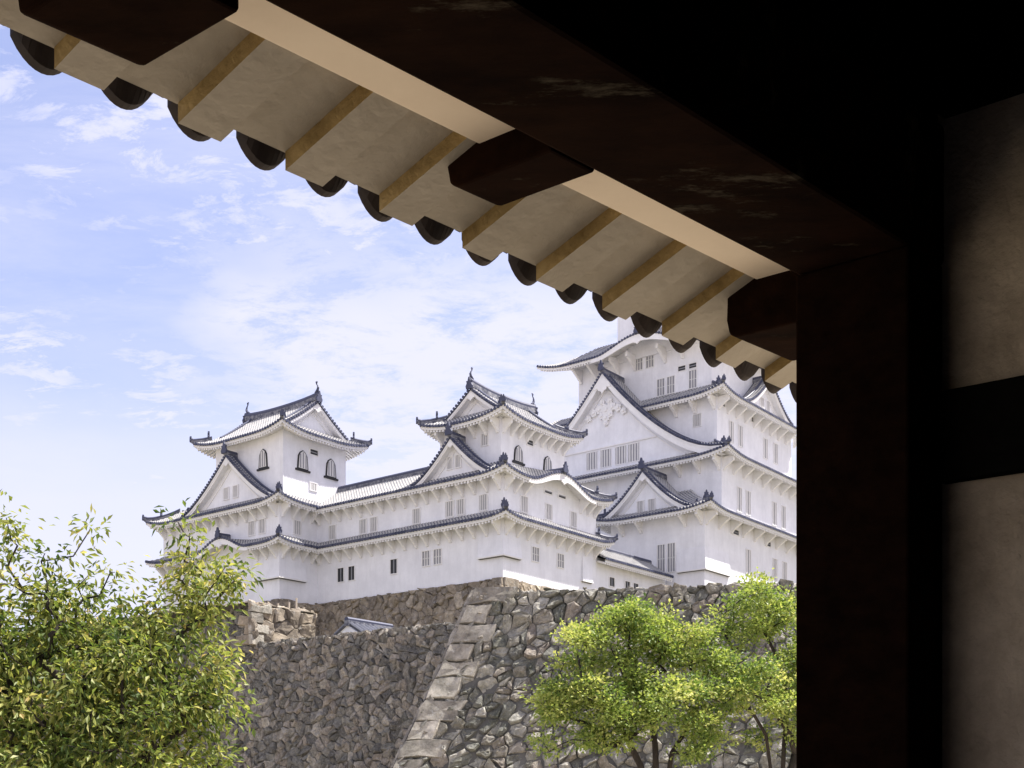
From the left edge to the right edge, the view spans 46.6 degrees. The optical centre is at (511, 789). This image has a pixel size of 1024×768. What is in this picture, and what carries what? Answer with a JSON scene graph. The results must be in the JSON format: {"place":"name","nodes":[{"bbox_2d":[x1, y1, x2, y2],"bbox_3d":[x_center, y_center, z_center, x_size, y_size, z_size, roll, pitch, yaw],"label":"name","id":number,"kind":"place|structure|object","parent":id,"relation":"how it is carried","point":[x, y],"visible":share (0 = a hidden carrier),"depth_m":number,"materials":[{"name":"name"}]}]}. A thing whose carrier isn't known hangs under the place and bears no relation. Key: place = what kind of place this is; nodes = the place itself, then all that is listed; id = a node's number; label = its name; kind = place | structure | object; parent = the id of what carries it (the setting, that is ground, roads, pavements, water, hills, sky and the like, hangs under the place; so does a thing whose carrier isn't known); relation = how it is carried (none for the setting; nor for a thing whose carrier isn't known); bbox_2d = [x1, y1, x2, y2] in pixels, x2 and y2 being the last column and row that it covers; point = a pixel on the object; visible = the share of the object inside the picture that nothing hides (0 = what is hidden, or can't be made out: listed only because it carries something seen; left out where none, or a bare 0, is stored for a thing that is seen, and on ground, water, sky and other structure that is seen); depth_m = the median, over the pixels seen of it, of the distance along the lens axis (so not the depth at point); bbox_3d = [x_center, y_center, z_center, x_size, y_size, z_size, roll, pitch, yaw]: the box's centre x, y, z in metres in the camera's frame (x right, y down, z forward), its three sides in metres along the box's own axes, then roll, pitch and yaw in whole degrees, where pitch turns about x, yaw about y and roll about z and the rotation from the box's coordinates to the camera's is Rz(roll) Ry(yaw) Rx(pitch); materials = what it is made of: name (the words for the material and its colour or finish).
{"place":"outdoors","nodes":[
{"label":"outdoors","id":0,"kind":"place"},
{"bbox_2d":[3,667,188,741],"bbox_3d":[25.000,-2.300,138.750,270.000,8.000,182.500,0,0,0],"label":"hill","id":1,"kind":"structure","parent":0,"point":[84,674],"depth_m":49.28,"materials":[{"name":"green plant"}]},
{"bbox_2d":[264,599,319,635],"bbox_3d":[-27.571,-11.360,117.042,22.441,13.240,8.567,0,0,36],"label":"stone base","id":2,"kind":"object","parent":1,"relation":"on","point":[307,606],"visible":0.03,"depth_m":112.84,"materials":[{"name":"grey stone"}]},
{"bbox_2d":[142,381,371,609],"bbox_3d":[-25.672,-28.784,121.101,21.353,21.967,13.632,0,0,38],"label":"corner keep","id":3,"kind":"structure","parent":2,"relation":"on","point":[279,474],"depth_m":114.59,"materials":[{"name":"white paint"}]},
{"bbox_2d":[333,617,392,634],"bbox_3d":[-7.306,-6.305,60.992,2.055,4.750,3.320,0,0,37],"label":"roof","id":4,"kind":"structure","parent":1,"relation":"on","point":[351,624],"depth_m":60.05,"materials":[{"name":"grey tile"}]},
{"bbox_2d":[315,577,556,636],"bbox_3d":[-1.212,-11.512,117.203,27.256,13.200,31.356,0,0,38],"label":"stone base","id":5,"kind":"object","parent":1,"relation":"on","point":[430,606],"visible":0.12,"depth_m":106.79,"materials":[{"name":"grey stone"}]},
{"bbox_2d":[309,467,426,603],"bbox_3d":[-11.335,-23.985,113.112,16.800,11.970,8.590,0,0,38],"label":"connecting gallery","id":6,"kind":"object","parent":5,"relation":"on","point":[370,543],"visible":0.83,"depth_m":110.71,"materials":[{"name":"white paint"}]},
{"bbox_2d":[410,367,617,590],"bbox_3d":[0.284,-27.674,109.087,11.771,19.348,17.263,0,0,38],"label":"keep","id":7,"kind":"structure","parent":5,"relation":"on","point":[501,491],"depth_m":104.59,"materials":[{"name":"white paint"}]},
{"bbox_2d":[0,24,795,658],"label":"sky","id":8,"kind":"structure","parent":0,"point":[157,282],"materials":[{"name":"blue"}]},
{"label":"ground","id":9,"kind":"structure","parent":0,"visible":0},
{"bbox_2d":[0,488,265,767],"bbox_3d":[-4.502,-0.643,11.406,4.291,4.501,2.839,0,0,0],"label":"cherry tree","id":10,"kind":"object","parent":9,"relation":"on","point":[97,740],"visible":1,"depth_m":11.20,"materials":[{"name":"green plant"}]},
{"bbox_2d":[1,599,316,767],"bbox_3d":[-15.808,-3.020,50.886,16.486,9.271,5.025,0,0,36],"label":"stone wall","id":11,"kind":"structure","parent":9,"relation":"on","point":[265,622],"depth_m":46.40,"materials":[{"name":"grey stone"}]},
{"bbox_2d":[231,621,456,767],"bbox_3d":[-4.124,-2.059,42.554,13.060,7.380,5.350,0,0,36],"label":"stone wall","id":12,"kind":"structure","parent":9,"relation":"on","point":[348,700],"depth_m":42.23,"materials":[{"name":"grey stone"}]},
{"bbox_2d":[390,579,795,767],"bbox_3d":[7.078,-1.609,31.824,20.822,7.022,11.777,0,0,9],"label":"stone wall","id":13,"kind":"structure","parent":9,"relation":"on","point":[472,711],"depth_m":28.79,"materials":[{"name":"grey stone"}]},
{"bbox_2d":[519,592,742,767],"bbox_3d":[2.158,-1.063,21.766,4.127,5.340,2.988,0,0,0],"label":"maple tree","id":14,"kind":"object","parent":9,"relation":"on","point":[646,692],"visible":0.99,"depth_m":21.43,"materials":[{"name":"green plant"}]},
{"bbox_2d":[684,567,795,767],"bbox_3d":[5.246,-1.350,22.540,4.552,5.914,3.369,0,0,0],"label":"maple tree","id":15,"kind":"object","parent":9,"relation":"on","point":[760,623],"visible":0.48,"depth_m":22.36,"materials":[{"name":"green plant"}]},
{"label":"gate floor","id":16,"kind":"structure","parent":0,"visible":0},
{"bbox_2d":[0,0,1023,767],"bbox_3d":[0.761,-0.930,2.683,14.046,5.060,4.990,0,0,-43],"label":"gatehouse","id":17,"kind":"object","parent":16,"relation":"on","point":[816,206],"visible":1,"depth_m":5.04,"materials":[{"name":"brown wood"}]},
{"bbox_3d":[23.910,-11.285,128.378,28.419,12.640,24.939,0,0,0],"label":"stone base","id":18,"kind":"object","parent":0,"visible":0},
{"bbox_2d":[536,317,795,586],"bbox_3d":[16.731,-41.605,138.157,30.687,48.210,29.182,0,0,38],"label":"keep","id":19,"kind":"structure","parent":18,"relation":"on","point":[686,456],"depth_m":128.20,"materials":[{"name":"white paint"}]},
{"bbox_2d":[596,548,673,589],"bbox_3d":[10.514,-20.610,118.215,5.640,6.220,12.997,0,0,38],"label":"gallery","id":20,"kind":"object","parent":19,"relation":"attached to","point":[615,569],"visible":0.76,"depth_m":116.36,"materials":[{"name":"white paint"}]}
]}

